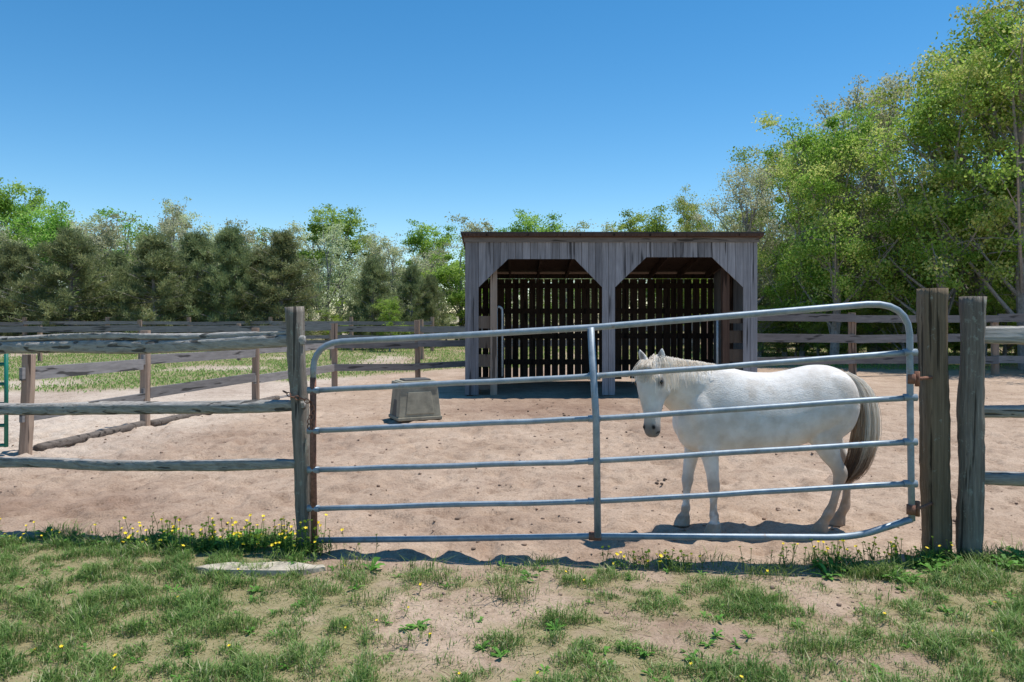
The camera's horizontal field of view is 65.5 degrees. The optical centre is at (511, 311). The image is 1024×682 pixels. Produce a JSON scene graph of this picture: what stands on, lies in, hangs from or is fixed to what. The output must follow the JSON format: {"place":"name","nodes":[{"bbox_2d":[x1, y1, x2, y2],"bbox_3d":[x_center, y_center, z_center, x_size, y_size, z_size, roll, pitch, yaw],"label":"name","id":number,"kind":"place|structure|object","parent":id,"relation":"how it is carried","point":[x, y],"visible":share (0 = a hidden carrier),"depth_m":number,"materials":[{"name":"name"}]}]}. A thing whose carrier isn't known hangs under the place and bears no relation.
{"place":"outdoors","nodes":[
{"label":"outdoors","id":0,"kind":"place"},
{"bbox_2d":[0,314,1023,681],"bbox_3d":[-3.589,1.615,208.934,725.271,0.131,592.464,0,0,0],"label":"ground","id":1,"kind":"structure","parent":0,"point":[42,496],"depth_m":6.39,"materials":[{"name":"soil"}]},
{"bbox_2d":[0,354,8,446],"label":"green tube gate","id":2,"kind":"structure","parent":1,"relation":"on","point":[5,384],"depth_m":8.83,"materials":[{"name":"metal"}]},
{"bbox_2d":[0,237,66,335],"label":"pine tree","id":3,"kind":"object","parent":1,"relation":"on","point":[13,268],"visible":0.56,"depth_m":33.62,"materials":[{"name":"green plant"}]},
{"bbox_2d":[0,224,135,340],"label":"pine tree","id":4,"kind":"object","parent":1,"relation":"on","point":[72,249],"visible":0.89,"depth_m":32.36,"materials":[{"name":"green plant"}]},
{"bbox_2d":[85,250,143,339],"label":"pine tree","id":5,"kind":"object","parent":1,"relation":"on","point":[118,255],"visible":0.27,"depth_m":34.24,"materials":[{"name":"green plant"}]},
{"bbox_2d":[101,231,209,339],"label":"pine tree","id":6,"kind":"object","parent":1,"relation":"on","point":[159,279],"visible":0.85,"depth_m":32.65,"materials":[{"name":"green plant"}]},
{"bbox_2d":[33,395,279,450],"bbox_3d":[-4.935,1.572,11.887,0.236,0.120,5.575,0,0,12],"label":"ground log","id":7,"kind":"object","parent":1,"relation":"on","point":[63,442],"visible":0.56,"depth_m":10.28,"materials":[{"name":"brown wood"}]},
{"bbox_2d":[146,227,240,332],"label":"pine tree","id":8,"kind":"object","parent":1,"relation":"on","point":[192,243],"visible":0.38,"depth_m":34.45,"materials":[{"name":"green plant"}]},
{"bbox_2d":[0,317,433,351],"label":"field fence","id":9,"kind":"object","parent":1,"relation":"on","point":[188,322],"visible":0.34,"depth_m":31.55,"materials":[{"name":"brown wood"}]},
{"bbox_2d":[182,223,266,332],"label":"pine tree","id":10,"kind":"object","parent":1,"relation":"on","point":[228,240],"visible":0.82,"depth_m":33.02,"materials":[{"name":"green plant"}]},
{"bbox_2d":[18,320,464,454],"bbox_3d":[-4.095,0.940,13.848,2.117,1.523,10.065,0,0,27],"label":"paddock fence","id":11,"kind":"object","parent":1,"relation":"on","point":[30,372],"visible":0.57,"depth_m":12.16,"materials":[{"name":"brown wood"}]},
{"bbox_2d":[193,562,325,576],"bbox_3d":[-1.552,1.596,4.909,0.832,0.068,0.180,0,0,0],"label":"stepping stone","id":12,"kind":"object","parent":1,"relation":"on","point":[272,570],"visible":0.52,"depth_m":4.87,"materials":[{"name":"beige stone"}]},
{"bbox_2d":[235,248,286,331],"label":"pine tree","id":13,"kind":"object","parent":1,"relation":"on","point":[255,263],"visible":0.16,"depth_m":33.65,"materials":[{"name":"green plant"}]},
{"bbox_2d":[234,229,327,339],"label":"pine tree","id":14,"kind":"object","parent":1,"relation":"on","point":[282,248],"visible":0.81,"depth_m":32.51,"materials":[{"name":"green plant"}]},
{"bbox_2d":[284,306,310,549],"bbox_3d":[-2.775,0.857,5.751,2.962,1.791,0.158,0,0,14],"label":"fence post","id":15,"kind":"object","parent":1,"relation":"on","point":[295,352],"visible":0.73,"depth_m":5.36,"materials":[{"name":"grey wood"}]},
{"bbox_2d":[0,331,305,470],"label":"split rail fence","id":16,"kind":"object","parent":15,"relation":"attached to","point":[110,343],"visible":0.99,"depth_m":5.63,"materials":[{"name":"grey wood"}]},
{"bbox_2d":[0,319,692,361],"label":"field fence","id":17,"kind":"object","parent":1,"relation":"on","point":[41,330],"visible":0.28,"depth_m":26.16,"materials":[{"name":"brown wood"}]},
{"bbox_2d":[340,253,415,348],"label":"pine tree","id":18,"kind":"object","parent":1,"relation":"on","point":[376,274],"visible":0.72,"depth_m":33.68,"materials":[{"name":"green plant"}]},
{"bbox_2d":[371,296,411,350],"bbox_3d":[-4.906,0.508,32.020,1.643,2.342,1.728,0,0,-41],"label":"bush","id":19,"kind":"object","parent":1,"relation":"on","point":[389,309],"visible":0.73,"depth_m":31.84,"materials":[{"name":"green plant"}]},
{"bbox_2d":[386,261,435,334],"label":"pine tree","id":20,"kind":"object","parent":1,"relation":"on","point":[411,281],"visible":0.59,"depth_m":34.81,"materials":[{"name":"green plant"}]},
{"bbox_2d":[388,377,441,421],"bbox_3d":[-1.460,1.300,12.000,0.680,0.600,0.540,0,0,-24],"label":"mounting block","id":21,"kind":"object","parent":1,"relation":"on","point":[412,404],"depth_m":11.79,"materials":[{"name":"plastic"}]},
{"bbox_2d":[409,272,450,333],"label":"pine tree","id":22,"kind":"object","parent":1,"relation":"on","point":[431,281],"visible":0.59,"depth_m":35.26,"materials":[{"name":"green plant"}]},
{"bbox_2d":[0,512,999,681],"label":"yellow wildflowers","id":23,"kind":"object","parent":1,"relation":"on","point":[212,531],"visible":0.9,"depth_m":5.22,"materials":[{"name":"green plant"}]},
{"bbox_2d":[0,177,1013,344],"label":"treeline","id":24,"kind":"object","parent":1,"relation":"on","point":[19,226],"visible":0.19,"depth_m":42.13,"materials":[{"name":"green plant"}]},
{"bbox_2d":[0,344,1021,392],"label":"field grass","id":25,"kind":"structure","parent":1,"relation":"on","point":[271,361],"depth_m":23.72,"materials":[{"name":"green plant"}]},
{"bbox_2d":[0,390,1022,616],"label":"dirt clods","id":26,"kind":"object","parent":1,"relation":"on","point":[684,529],"visible":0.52,"depth_m":6.09,"materials":[{"name":"brown soil"}]},
{"bbox_2d":[0,526,1023,681],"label":"weed patch","id":27,"kind":"object","parent":1,"relation":"on","point":[819,565],"visible":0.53,"depth_m":4.79,"materials":[{"name":"green plant"}]},
{"bbox_2d":[18,269,1017,356],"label":"undergrowth","id":28,"kind":"object","parent":1,"relation":"on","point":[781,327],"visible":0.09,"depth_m":26.62,"materials":[{"name":"green plant"}]},
{"bbox_2d":[461,232,764,395],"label":"horse shed","id":29,"kind":"structure","parent":1,"relation":"on","point":[608,262],"depth_m":17.29,"materials":[{"name":"grey wood"}]},
{"bbox_2d":[652,185,724,350],"bbox_3d":[7.436,-1.726,32.971,4.165,6.892,3.857,0,0,23],"label":"oak tree","id":30,"kind":"object","parent":1,"relation":"on","point":[685,208],"visible":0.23,"depth_m":32.59,"materials":[{"name":"green plant"}]},
{"bbox_2d":[687,162,798,333],"bbox_3d":[8.433,-1.948,28.849,5.513,7.362,4.465,0,0,-35],"label":"oak tree","id":31,"kind":"object","parent":1,"relation":"on","point":[746,223],"visible":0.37,"depth_m":28.71,"materials":[{"name":"green plant"}]},
{"bbox_2d":[691,155,799,304],"bbox_3d":[10.376,-2.522,34.140,6.611,8.536,5.388,0,0,40],"label":"oak tree","id":32,"kind":"object","parent":1,"relation":"on","point":[723,227],"visible":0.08,"depth_m":33.59,"materials":[{"name":"green plant"}]},
{"bbox_2d":[627,349,881,533],"bbox_3d":[1.736,0.934,5.865,1.933,1.356,0.587,0,0,-10],"label":"horse","id":33,"kind":"object","parent":1,"relation":"on","point":[830,424],"visible":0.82,"depth_m":5.72},
{"bbox_2d":[715,136,879,352],"bbox_3d":[10.897,-2.644,31.387,7.001,8.788,6.681,0,0,-22],"label":"oak tree","id":34,"kind":"object","parent":1,"relation":"on","point":[739,155],"visible":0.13,"depth_m":31.21,"materials":[{"name":"green plant"}]},
{"bbox_2d":[753,154,878,356],"bbox_3d":[9.957,-1.780,27.123,4.104,7.002,4.439,0,0,-45],"label":"oak tree","id":35,"kind":"object","parent":1,"relation":"on","point":[775,288],"visible":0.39,"depth_m":26.82,"materials":[{"name":"green plant"}]},
{"bbox_2d":[629,320,1011,352],"bbox_3d":[16.805,0.975,31.692,25.880,1.454,0.218,0,0,-5],"label":"field fence","id":36,"kind":"object","parent":1,"relation":"on","point":[776,342],"visible":0.06,"depth_m":30.73,"materials":[{"name":"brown wood"}]},
{"bbox_2d":[751,95,957,354],"bbox_3d":[10.602,-2.444,25.125,6.237,8.379,6.186,0,0,9],"label":"oak tree","id":37,"kind":"object","parent":1,"relation":"on","point":[821,175],"visible":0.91,"depth_m":24.32,"materials":[{"name":"green plant"}]},
{"bbox_2d":[764,63,951,352],"bbox_3d":[12.354,-3.148,27.283,6.091,9.816,7.601,0,0,36],"label":"oak tree","id":38,"kind":"object","parent":1,"relation":"on","point":[884,120],"visible":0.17,"depth_m":26.47,"materials":[{"name":"green plant"}]},
{"bbox_2d":[707,313,1023,374],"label":"field fence","id":39,"kind":"object","parent":1,"relation":"on","point":[851,338],"visible":0.49,"depth_m":19.88,"materials":[{"name":"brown wood"}]},
{"bbox_2d":[765,64,971,351],"bbox_3d":[13.210,-3.565,29.291,6.843,10.669,8.459,0,0,-26],"label":"oak tree","id":40,"kind":"object","parent":1,"relation":"on","point":[827,110],"visible":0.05,"depth_m":28.45,"materials":[{"name":"green plant"}]},
{"bbox_2d":[822,43,1023,314],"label":"oak tree","id":41,"kind":"object","parent":1,"relation":"on","point":[925,256],"visible":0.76,"depth_m":22.57,"materials":[{"name":"green plant"}]},
{"bbox_2d":[840,0,1023,355],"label":"oak tree","id":42,"kind":"object","parent":1,"relation":"on","point":[981,37],"visible":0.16,"depth_m":25.33,"materials":[{"name":"green plant"}]},
{"bbox_2d":[916,288,951,554],"bbox_3d":[2.785,0.797,5.239,0.197,1.908,0.163,0,0,0],"label":"gate post","id":43,"kind":"object","parent":1,"relation":"on","point":[934,407],"visible":0.88,"depth_m":5.17,"materials":[{"name":"brown wood"}]},
{"bbox_2d":[282,301,932,551],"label":"tube gate","id":44,"kind":"structure","parent":43,"relation":"attached to","point":[910,442],"depth_m":5.14,"materials":[{"name":"metal"}]},
{"bbox_2d":[860,1,1023,369],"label":"oak tree","id":45,"kind":"object","parent":1,"relation":"on","point":[1011,106],"visible":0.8,"depth_m":22.02,"materials":[{"name":"green plant"}]},
{"bbox_2d":[904,34,1022,355],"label":"oak tree","id":46,"kind":"object","parent":1,"relation":"on","point":[996,278],"visible":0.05,"depth_m":29.01,"materials":[{"name":"green plant"}]},
{"bbox_2d":[955,296,986,559],"bbox_3d":[2.982,0.825,5.179,0.180,1.853,0.171,0,0,0],"label":"fence post","id":47,"kind":"object","parent":1,"relation":"on","point":[970,502],"visible":0.88,"depth_m":5.12,"materials":[{"name":"grey wood"}]},
{"bbox_2d":[972,14,1023,281],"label":"oak tree","id":48,"kind":"object","parent":1,"relation":"on","point":[994,129],"visible":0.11,"depth_m":23.40,"materials":[{"name":"green plant"}]},
{"bbox_2d":[984,326,1023,485],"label":"split rail fence","id":49,"kind":"object","parent":1,"relation":"on","point":[1004,334],"visible":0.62,"depth_m":5.19,"materials":[{"name":"grey wood"}]},
{"bbox_2d":[0,520,1023,681],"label":"lawn grass","id":50,"kind":"structure","parent":0,"point":[1011,616],"depth_m":4.05,"materials":[{"name":"green plant"}]},
{"bbox_2d":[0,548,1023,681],"bbox_3d":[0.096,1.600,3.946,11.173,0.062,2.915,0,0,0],"label":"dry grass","id":51,"kind":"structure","parent":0,"point":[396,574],"depth_m":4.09,"materials":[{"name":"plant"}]},
{"bbox_2d":[0,0,1023,313],"label":"sky","id":52,"kind":"structure","parent":0,"point":[266,113],"materials":[{"name":"blue"}]}
]}

